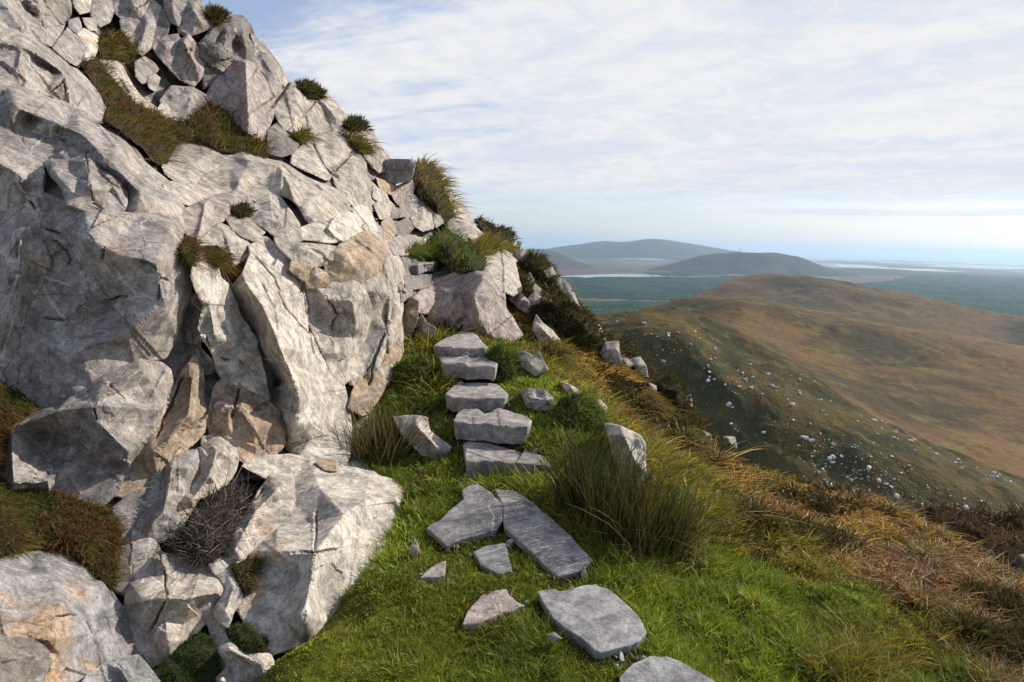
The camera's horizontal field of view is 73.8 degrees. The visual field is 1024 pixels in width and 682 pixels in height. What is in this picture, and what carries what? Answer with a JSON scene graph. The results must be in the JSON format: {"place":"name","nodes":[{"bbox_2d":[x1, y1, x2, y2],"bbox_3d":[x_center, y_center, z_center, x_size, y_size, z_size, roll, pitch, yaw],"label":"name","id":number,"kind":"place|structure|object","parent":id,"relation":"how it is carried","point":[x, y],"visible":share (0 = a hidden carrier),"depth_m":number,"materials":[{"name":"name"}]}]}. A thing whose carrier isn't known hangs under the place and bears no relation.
{"place":"outdoors","nodes":[
{"label":"outdoors","id":0,"kind":"place"},
{"bbox_2d":[0,0,452,667],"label":"bedrock","id":1,"kind":"structure","parent":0,"point":[54,188],"depth_m":5.64,"materials":[{"name":"stone"}]},
{"bbox_2d":[0,0,39,40],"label":"rock","id":2,"kind":"object","parent":1,"relation":"on","point":[12,15],"visible":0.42,"depth_m":4.92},
{"bbox_2d":[0,380,40,474],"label":"grass clump","id":3,"kind":"object","parent":1,"relation":"on","point":[16,405],"visible":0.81,"depth_m":3.35,"materials":[{"name":"plant"}]},
{"bbox_2d":[16,0,65,46],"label":"rock","id":4,"kind":"object","parent":1,"relation":"on","point":[47,27],"visible":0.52,"depth_m":5.42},
{"bbox_2d":[0,21,106,123],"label":"rock","id":5,"kind":"object","parent":1,"relation":"on","point":[29,61],"visible":0.71,"depth_m":4.71,"materials":[{"name":"stone"}]},
{"bbox_2d":[52,26,84,65],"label":"rock","id":6,"kind":"object","parent":5,"relation":"on","point":[68,46],"visible":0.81,"depth_m":5.60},
{"bbox_2d":[0,481,139,601],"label":"heather patch","id":7,"kind":"object","parent":1,"relation":"on","point":[88,533],"visible":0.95,"depth_m":2.98,"materials":[{"name":"plant"}]},
{"bbox_2d":[0,549,144,681],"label":"rock","id":8,"kind":"object","parent":1,"relation":"on","point":[69,614],"visible":0.81,"depth_m":2.53,"materials":[{"name":"stone"}]},
{"bbox_2d":[0,634,52,681],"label":"rock","id":9,"kind":"object","parent":8,"relation":"on","point":[25,659],"visible":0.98,"depth_m":2.16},
{"bbox_2d":[0,85,184,216],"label":"rock","id":10,"kind":"object","parent":1,"relation":"on","point":[43,128],"visible":0.68,"depth_m":4.09,"materials":[{"name":"stone"}]},
{"bbox_2d":[84,24,152,74],"bbox_3d":[-3.865,-2.804,6.557,0.721,0.714,1.220,2,8,0],"label":"grass clump","id":11,"kind":"object","parent":1,"relation":"on","point":[116,46],"visible":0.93,"depth_m":6.56,"materials":[{"name":"plant"}]},
{"bbox_2d":[100,58,156,109],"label":"rock","id":12,"kind":"object","parent":1,"relation":"on","point":[121,73],"visible":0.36,"depth_m":6.31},
{"bbox_2d":[112,487,145,596],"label":"rock","id":13,"kind":"object","parent":1,"relation":"on","point":[128,505],"visible":0.34,"depth_m":3.24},
{"bbox_2d":[112,0,153,19],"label":"rock","id":14,"kind":"object","parent":1,"relation":"on","point":[136,9],"visible":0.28,"depth_m":7.14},
{"bbox_2d":[129,1,161,55],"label":"rock","id":15,"kind":"object","parent":1,"relation":"on","point":[144,31],"visible":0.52,"depth_m":7.14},
{"bbox_2d":[152,33,179,67],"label":"rock","id":16,"kind":"object","parent":1,"relation":"on","point":[164,48],"visible":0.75,"depth_m":7.20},
{"bbox_2d":[133,449,199,543],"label":"rock","id":17,"kind":"object","parent":1,"relation":"on","point":[177,476],"visible":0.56,"depth_m":3.41,"materials":[{"name":"stone"}]},
{"bbox_2d":[76,49,284,167],"bbox_3d":[-3.208,-1.980,6.087,1.935,1.411,2.778,2,8,0],"label":"grass clump","id":18,"kind":"object","parent":1,"relation":"on","point":[157,138],"visible":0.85,"depth_m":6.00,"materials":[{"name":"plant"}]},
{"bbox_2d":[159,85,208,120],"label":"rock","id":19,"kind":"object","parent":1,"relation":"on","point":[179,100],"visible":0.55,"depth_m":7.10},
{"bbox_2d":[168,34,204,86],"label":"rock","id":20,"kind":"object","parent":1,"relation":"on","point":[187,66],"visible":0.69,"depth_m":7.36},
{"bbox_2d":[161,143,225,187],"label":"rock","id":21,"kind":"object","parent":1,"relation":"on","point":[199,161],"visible":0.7,"depth_m":5.64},
{"bbox_2d":[177,0,211,35],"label":"rock","id":22,"kind":"object","parent":1,"relation":"on","point":[194,21],"visible":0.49,"depth_m":7.51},
{"bbox_2d":[175,292,216,378],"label":"rock","id":23,"kind":"object","parent":1,"relation":"on","point":[192,340],"visible":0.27,"depth_m":4.17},
{"bbox_2d":[171,231,221,284],"bbox_3d":[-1.893,-0.456,4.034,0.350,0.426,0.522,0,9,-14],"label":"grass clump","id":24,"kind":"object","parent":1,"relation":"on","point":[189,252],"visible":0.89,"depth_m":3.96,"materials":[{"name":"plant"}]},
{"bbox_2d":[168,435,238,539],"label":"rock","id":25,"kind":"object","parent":1,"relation":"on","point":[218,453],"visible":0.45,"depth_m":3.74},
{"bbox_2d":[149,457,268,575],"bbox_3d":[-1.498,0.916,3.432,0.693,0.702,0.939,2,8,0],"label":"dead heather","id":26,"kind":"object","parent":1,"relation":"on","point":[204,534],"visible":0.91,"depth_m":3.27,"materials":[{"name":"plant"}]},
{"bbox_2d":[182,190,253,241],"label":"rock","id":27,"kind":"object","parent":1,"relation":"on","point":[202,218],"visible":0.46,"depth_m":4.77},
{"bbox_2d":[197,222,249,264],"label":"rock","id":28,"kind":"object","parent":1,"relation":"on","point":[219,233],"visible":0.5,"depth_m":4.63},
{"bbox_2d":[203,243,250,286],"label":"grass clump","id":29,"kind":"object","parent":1,"relation":"on","point":[225,262],"visible":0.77,"depth_m":4.33,"materials":[{"name":"plant"}]},
{"bbox_2d":[198,14,255,89],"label":"rock","id":30,"kind":"object","parent":1,"relation":"on","point":[222,46],"visible":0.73,"depth_m":7.75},
{"bbox_2d":[206,615,274,681],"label":"rock","id":31,"kind":"object","parent":1,"relation":"on","point":[241,665],"visible":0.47,"depth_m":2.70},
{"bbox_2d":[153,630,224,681],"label":"moss patch","id":32,"kind":"object","parent":31,"relation":"on","point":[194,657],"visible":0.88,"depth_m":2.68,"materials":[{"name":"plant"}]},
{"bbox_2d":[221,619,270,653],"bbox_3d":[-1.104,1.261,2.873,0.222,0.236,0.304,-1,9,-18],"label":"moss patch","id":33,"kind":"object","parent":31,"relation":"on","point":[245,635],"visible":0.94,"depth_m":2.79,"materials":[{"name":"plant"}]},
{"bbox_2d":[206,59,275,140],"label":"rock","id":34,"kind":"object","parent":1,"relation":"on","point":[242,85],"visible":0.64,"depth_m":7.62,"materials":[{"name":"stone"}]},
{"bbox_2d":[207,378,285,463],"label":"rock","id":35,"kind":"object","parent":1,"relation":"on","point":[248,424],"visible":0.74,"depth_m":4.13,"materials":[{"name":"stone"}]},
{"bbox_2d":[219,474,295,565],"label":"rock","id":36,"kind":"object","parent":1,"relation":"on","point":[277,492],"visible":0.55,"depth_m":3.57,"materials":[{"name":"stone"}]},
{"bbox_2d":[250,33,283,97],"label":"rock","id":37,"kind":"object","parent":1,"relation":"on","point":[263,59],"visible":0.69,"depth_m":8.41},
{"bbox_2d":[193,151,352,224],"bbox_3d":[-2.164,-1.441,6.185,1.442,0.811,2.248,-1,9,-15],"label":"rock","id":38,"kind":"object","parent":1,"relation":"on","point":[254,178],"visible":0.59,"depth_m":6.01,"materials":[{"name":"stone"}]},
{"bbox_2d":[266,123,298,157],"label":"rock","id":39,"kind":"object","parent":1,"relation":"on","point":[284,143],"visible":0.82,"depth_m":7.32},
{"bbox_2d":[230,236,351,465],"bbox_3d":[-1.602,0.105,4.912,0.881,1.693,1.507,-1,9,-17],"label":"rock","id":40,"kind":"object","parent":1,"relation":"on","point":[309,399],"visible":0.78,"depth_m":4.61,"materials":[{"name":"stone"}]},
{"bbox_2d":[190,251,269,400],"bbox_3d":[-1.810,-0.055,4.428,0.459,1.050,0.969,-2,9,-24],"label":"rock","id":41,"kind":"object","parent":40,"relation":"on","point":[228,338],"visible":0.85,"depth_m":4.26,"materials":[{"name":"stone"}]},
{"bbox_2d":[225,215,264,241],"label":"rock","id":42,"kind":"object","parent":40,"relation":"on","point":[247,229],"visible":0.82,"depth_m":4.94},
{"bbox_2d":[272,70,331,135],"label":"rock","id":43,"kind":"object","parent":1,"relation":"on","point":[294,107],"visible":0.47,"depth_m":8.54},
{"bbox_2d":[290,135,332,180],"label":"rock","id":44,"kind":"object","parent":1,"relation":"on","point":[315,160],"visible":0.81,"depth_m":7.38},
{"bbox_2d":[313,93,347,132],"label":"rock","id":45,"kind":"object","parent":1,"relation":"on","point":[336,114],"visible":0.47,"depth_m":9.22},
{"bbox_2d":[318,131,354,177],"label":"rock","id":46,"kind":"object","parent":1,"relation":"on","point":[338,149],"visible":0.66,"depth_m":8.40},
{"bbox_2d":[299,204,378,242],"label":"rock","id":47,"kind":"object","parent":1,"relation":"on","point":[342,227],"visible":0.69,"depth_m":6.05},
{"bbox_2d":[323,230,389,283],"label":"rock","id":48,"kind":"object","parent":1,"relation":"on","point":[361,257],"visible":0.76,"depth_m":5.68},
{"bbox_2d":[332,149,387,211],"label":"rock","id":49,"kind":"object","parent":1,"relation":"on","point":[353,182],"visible":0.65,"depth_m":8.03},
{"bbox_2d":[337,125,387,173],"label":"grass clump","id":50,"kind":"object","parent":1,"relation":"on","point":[359,146],"visible":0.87,"depth_m":8.91,"materials":[{"name":"plant"}]},
{"bbox_2d":[349,219,405,385],"bbox_3d":[-1.307,-0.408,6.696,0.521,1.637,2.770,1,8,-8],"label":"rock","id":51,"kind":"object","parent":1,"relation":"on","point":[382,288],"visible":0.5,"depth_m":5.94,"materials":[{"name":"stone"}]},
{"bbox_2d":[410,153,478,234],"bbox_3d":[-1.311,-2.355,11.480,1.710,1.722,3.057,2,8,0],"label":"grass hummock","id":52,"kind":"object","parent":1,"relation":"on","point":[430,183],"depth_m":10.68,"materials":[{"name":"plant"}]},
{"bbox_2d":[150,224,1023,681],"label":"turf","id":53,"kind":"structure","parent":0,"point":[324,662],"depth_m":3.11,"materials":[{"name":"plant"}]},
{"bbox_2d":[0,195,51,383],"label":"rock","id":54,"kind":"object","parent":53,"relation":"on","point":[25,262],"visible":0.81,"depth_m":3.58,"materials":[{"name":"stone"}]},
{"bbox_2d":[0,124,45,220],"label":"rock","id":55,"kind":"object","parent":54,"relation":"on","point":[22,171],"visible":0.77,"depth_m":3.71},
{"bbox_2d":[0,358,173,506],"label":"rock","id":56,"kind":"object","parent":53,"relation":"on","point":[92,438],"visible":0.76,"depth_m":3.38,"materials":[{"name":"stone"}]},
{"bbox_2d":[2,192,192,408],"bbox_3d":[-2.367,-0.204,3.915,0.982,1.260,1.044,-3,10,-31],"label":"rock","id":57,"kind":"object","parent":53,"relation":"on","point":[115,292],"visible":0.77,"depth_m":3.63,"materials":[{"name":"stone"}]},
{"bbox_2d":[44,146,128,211],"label":"rock","id":58,"kind":"object","parent":57,"relation":"on","point":[84,182],"visible":0.77,"depth_m":3.74,"materials":[{"name":"stone"}]},
{"bbox_2d":[81,654,160,681],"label":"rock","id":59,"kind":"object","parent":53,"relation":"on","point":[134,668],"visible":1,"depth_m":2.47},
{"bbox_2d":[115,354,211,498],"bbox_3d":[-1.967,0.539,3.876,0.546,0.823,1.055,-3,10,-30],"label":"rock","id":60,"kind":"object","parent":53,"relation":"on","point":[181,426],"visible":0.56,"depth_m":3.79,"materials":[{"name":"stone"}]},
{"bbox_2d":[123,528,224,667],"bbox_3d":[-1.517,1.213,3.102,0.429,0.610,0.934,-3,10,-29],"label":"rock","id":61,"kind":"object","parent":53,"relation":"on","point":[168,607],"visible":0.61,"depth_m":2.84,"materials":[{"name":"stone"}]},
{"bbox_2d":[236,453,403,655],"bbox_3d":[-0.909,1.238,3.734,1.066,0.923,1.672,-1,9,-20],"label":"rock","id":62,"kind":"object","parent":53,"relation":"on","point":[316,542],"visible":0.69,"depth_m":3.36,"materials":[{"name":"stone"}]},
{"bbox_2d":[208,558,243,628],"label":"rock","id":63,"kind":"object","parent":62,"relation":"on","point":[229,601],"visible":0.74,"depth_m":2.95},
{"bbox_2d":[228,549,269,609],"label":"grass clump","id":64,"kind":"object","parent":62,"relation":"on","point":[245,571],"visible":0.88,"depth_m":3.06,"materials":[{"name":"plant"}]},
{"bbox_2d":[302,280,371,384],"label":"rock","id":65,"kind":"object","parent":53,"relation":"on","point":[339,314],"visible":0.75,"depth_m":5.42,"materials":[{"name":"stone"}]},
{"bbox_2d":[302,267,332,288],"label":"rock","id":66,"kind":"object","parent":65,"relation":"on","point":[319,278],"visible":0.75,"depth_m":5.22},
{"bbox_2d":[273,237,335,267],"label":"rock","id":67,"kind":"object","parent":66,"relation":"on","point":[314,254],"visible":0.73,"depth_m":5.21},
{"bbox_2d":[248,194,302,241],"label":"rock","id":68,"kind":"object","parent":67,"relation":"on","point":[274,216],"visible":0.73,"depth_m":5.33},
{"bbox_2d":[347,338,403,416],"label":"rock","id":69,"kind":"object","parent":53,"relation":"on","point":[375,382],"visible":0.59,"depth_m":5.54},
{"bbox_2d":[331,391,459,475],"bbox_3d":[-0.846,0.612,4.869,1.372,0.523,1.100,-1,9,-19],"label":"rush clump","id":70,"kind":"object","parent":53,"relation":"on","point":[374,440],"visible":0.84,"depth_m":4.74,"materials":[{"name":"green plant"}]},
{"bbox_2d":[385,349,442,392],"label":"grass tussock","id":71,"kind":"object","parent":53,"relation":"on","point":[399,368],"depth_m":5.84,"materials":[{"name":"plant"}]},
{"bbox_2d":[394,415,451,459],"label":"rock","id":72,"kind":"object","parent":53,"relation":"on","point":[433,440],"visible":0.81,"depth_m":4.77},
{"bbox_2d":[433,331,486,357],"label":"step slab","id":73,"kind":"structure","parent":53,"relation":"on","point":[469,344],"depth_m":6.17,"materials":[{"name":"stone"}]},
{"bbox_2d":[431,221,494,273],"bbox_3d":[-0.727,-1.242,9.710,1.304,0.980,3.153,2,8,0],"label":"grass hummock","id":74,"kind":"object","parent":53,"relation":"on","point":[459,255],"depth_m":9.22,"materials":[{"name":"plant"}]},
{"bbox_2d":[426,484,502,549],"bbox_3d":[-0.217,0.982,3.797,0.359,0.147,0.630,5,9,22],"label":"flagstone","id":75,"kind":"object","parent":53,"relation":"on","point":[480,510],"visible":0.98,"depth_m":3.73,"materials":[{"name":"stone"}]},
{"bbox_2d":[413,269,522,340],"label":"rock","id":76,"kind":"object","parent":53,"relation":"on","point":[467,299],"visible":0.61,"depth_m":7.63,"materials":[{"name":"stone"}]},
{"bbox_2d":[438,355,497,380],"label":"step slab","id":77,"kind":"structure","parent":53,"relation":"on","point":[470,368],"depth_m":5.74,"materials":[{"name":"stone"}]},
{"bbox_2d":[445,382,507,412],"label":"step slab","id":78,"kind":"structure","parent":53,"relation":"on","point":[486,397],"depth_m":5.26,"materials":[{"name":"stone"}]},
{"bbox_2d":[473,543,511,576],"bbox_3d":[-0.080,1.100,3.395,0.182,0.063,0.274,-1,9,-19],"label":"flagstone","id":79,"kind":"object","parent":53,"relation":"on","point":[495,558],"visible":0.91,"depth_m":3.38,"materials":[{"name":"stone"}]},
{"bbox_2d":[454,408,531,444],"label":"step slab","id":80,"kind":"structure","parent":53,"relation":"on","point":[500,426],"depth_m":4.79,"materials":[{"name":"stone"}]},
{"bbox_2d":[462,589,523,629],"bbox_3d":[-0.115,1.175,2.972,0.304,0.056,0.172,-4,10,-34],"label":"flagstone","id":81,"kind":"object","parent":53,"relation":"on","point":[482,605],"visible":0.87,"depth_m":2.95,"materials":[{"name":"stone"}]},
{"bbox_2d":[468,229,517,264],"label":"grass tuft","id":82,"kind":"object","parent":53,"relation":"on","point":[492,241],"visible":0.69,"depth_m":10.23,"materials":[{"name":"green plant"}]},
{"bbox_2d":[481,340,528,382],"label":"grass tussock","id":83,"kind":"object","parent":53,"relation":"on","point":[503,356],"depth_m":5.95,"materials":[{"name":"plant"}]},
{"bbox_2d":[463,440,550,476],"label":"step slab","id":84,"kind":"structure","parent":53,"relation":"on","point":[481,454],"depth_m":4.46,"materials":[{"name":"stone"}]},
{"bbox_2d":[508,292,530,314],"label":"rock","id":85,"kind":"object","parent":53,"relation":"on","point":[520,301],"visible":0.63,"depth_m":9.24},
{"bbox_2d":[485,250,522,295],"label":"rock","id":86,"kind":"object","parent":85,"relation":"on","point":[504,270],"visible":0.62,"depth_m":8.89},
{"bbox_2d":[520,388,553,411],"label":"rock","id":87,"kind":"object","parent":53,"relation":"on","point":[537,399],"visible":0.93,"depth_m":5.21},
{"bbox_2d":[519,248,563,283],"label":"heather bush","id":88,"kind":"object","parent":53,"relation":"on","point":[536,265],"visible":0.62,"depth_m":10.74,"materials":[{"name":"green plant"}]},
{"bbox_2d":[525,298,559,333],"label":"heather bush","id":89,"kind":"object","parent":53,"relation":"on","point":[544,311],"visible":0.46,"depth_m":8.86,"materials":[{"name":"green plant"}]},
{"bbox_2d":[495,489,592,578],"bbox_3d":[0.108,1.039,3.698,0.286,0.170,0.928,-3,9,-27],"label":"flagstone","id":90,"kind":"object","parent":53,"relation":"on","point":[561,552],"visible":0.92,"depth_m":3.58,"materials":[{"name":"stone"}]},
{"bbox_2d":[526,334,592,374],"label":"grass tussock","id":91,"kind":"object","parent":53,"relation":"on","point":[557,347],"depth_m":7.41,"materials":[{"name":"plant"}]},
{"bbox_2d":[547,388,611,438],"bbox_3d":[0.526,0.625,5.092,0.609,0.545,0.687,2,8,0],"label":"grass tussock","id":92,"kind":"object","parent":53,"relation":"on","point":[564,408],"depth_m":4.97,"materials":[{"name":"plant"}]},
{"bbox_2d":[552,300,609,353],"bbox_3d":[0.888,-0.120,8.847,0.844,0.827,1.080,2,8,0],"label":"heather bush","id":93,"kind":"object","parent":53,"relation":"on","point":[578,323],"visible":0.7,"depth_m":8.56,"materials":[{"name":"green plant"}]},
{"bbox_2d":[537,585,646,659],"bbox_3d":[0.346,1.186,2.913,0.364,0.070,0.485,-2,9,-25],"label":"flagstone","id":94,"kind":"object","parent":53,"relation":"on","point":[599,621],"visible":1,"depth_m":2.87,"materials":[{"name":"stone"}]},
{"bbox_2d":[605,423,645,489],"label":"rock","id":95,"kind":"object","parent":53,"relation":"on","point":[629,437],"visible":0.49,"depth_m":4.41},
{"bbox_2d":[237,244,1023,674],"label":"heather","id":96,"kind":"object","parent":53,"relation":"on","point":[1003,632],"visible":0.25,"depth_m":4.98,"materials":[{"name":"brown plant"}]},
{"bbox_2d":[631,388,689,424],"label":"grass tussock","id":97,"kind":"object","parent":53,"relation":"on","point":[657,402],"depth_m":7.44,"materials":[{"name":"plant"}]},
{"bbox_2d":[619,656,713,681],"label":"flagstone","id":98,"kind":"object","parent":53,"relation":"on","point":[657,669],"visible":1,"depth_m":2.57,"materials":[{"name":"stone"}]},
{"bbox_2d":[497,421,842,573],"bbox_3d":[0.678,0.866,3.790,1.814,0.707,1.320,2,8,0],"label":"rush clump","id":99,"kind":"object","parent":53,"relation":"on","point":[627,514],"visible":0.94,"depth_m":3.66,"materials":[{"name":"green plant"}]},
{"bbox_2d":[653,370,694,413],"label":"heather bush","id":100,"kind":"object","parent":53,"relation":"on","point":[671,386],"visible":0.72,"depth_m":8.37,"materials":[{"name":"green plant"}]},
{"bbox_2d":[667,420,724,464],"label":"grass tussock","id":101,"kind":"object","parent":53,"relation":"on","point":[685,433],"depth_m":6.80,"materials":[{"name":"plant"}]},
{"bbox_2d":[202,0,1023,259],"label":"sky","id":102,"kind":"structure","parent":0,"point":[854,127],"materials":[{"name":"white"}]},
{"bbox_2d":[546,239,738,260],"bbox_3d":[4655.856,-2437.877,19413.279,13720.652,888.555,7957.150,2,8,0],"label":"distant mountain","id":103,"kind":"structure","parent":0,"point":[664,249],"depth_m":16726.21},
{"bbox_2d":[647,252,864,276],"bbox_3d":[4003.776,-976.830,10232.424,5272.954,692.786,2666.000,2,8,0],"label":"hill","id":104,"kind":"structure","parent":0,"point":[749,263],"depth_m":9258.82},
{"bbox_2d":[520,245,1023,271],"bbox_3d":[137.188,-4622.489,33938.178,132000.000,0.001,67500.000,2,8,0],"label":"sea","id":105,"kind":"structure","parent":0,"point":[1017,263],"depth_m":29653.57,"materials":[{"name":"white liquid"}]},
{"bbox_2d":[555,257,1023,301],"bbox_3d":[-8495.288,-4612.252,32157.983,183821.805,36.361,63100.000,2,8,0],"label":"water","id":106,"kind":"structure","parent":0,"point":[611,268],"depth_m":11885.40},
{"bbox_2d":[578,300,665,313],"bbox_3d":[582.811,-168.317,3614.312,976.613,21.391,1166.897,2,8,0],"label":"conifer forest","id":107,"kind":"object","parent":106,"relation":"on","point":[612,306],"visible":0.38,"depth_m":3789.81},
{"bbox_2d":[559,274,754,300],"bbox_3d":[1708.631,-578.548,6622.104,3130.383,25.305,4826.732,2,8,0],"label":"conifer forest","id":108,"kind":"object","parent":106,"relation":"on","point":[650,288],"visible":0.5,"depth_m":5515.85,"materials":[{"name":"plant"}]},
{"bbox_2d":[854,274,1023,316],"bbox_3d":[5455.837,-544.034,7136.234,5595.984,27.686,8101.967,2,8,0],"label":"conifer forest","id":109,"kind":"object","parent":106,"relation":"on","point":[1002,295],"visible":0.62,"depth_m":6506.17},
{"bbox_2d":[593,307,1023,513],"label":"rocky hill","id":110,"kind":"structure","parent":0,"point":[750,415],"depth_m":408.27,"materials":[{"name":"plant"}]},
{"bbox_2d":[643,274,1023,477],"bbox_3d":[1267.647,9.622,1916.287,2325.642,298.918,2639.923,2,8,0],"label":"moor","id":111,"kind":"structure","parent":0,"point":[944,374],"depth_m":1189.86,"materials":[{"name":"plant"}]},
{"bbox_2d":[837,268,1023,277],"bbox_3d":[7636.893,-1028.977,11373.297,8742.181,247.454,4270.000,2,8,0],"label":"sea","id":112,"kind":"structure","parent":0,"point":[882,272],"depth_m":11012.35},
{"bbox_2d":[902,506,1023,573],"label":"shoulder","id":113,"kind":"object","parent":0,"point":[1018,522],"visible":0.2,"depth_m":13.71},
{"bbox_2d":[895,490,1023,580],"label":"heath cover","id":114,"kind":"object","parent":113,"relation":"on","point":[1013,534],"visible":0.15,"depth_m":13.98,"materials":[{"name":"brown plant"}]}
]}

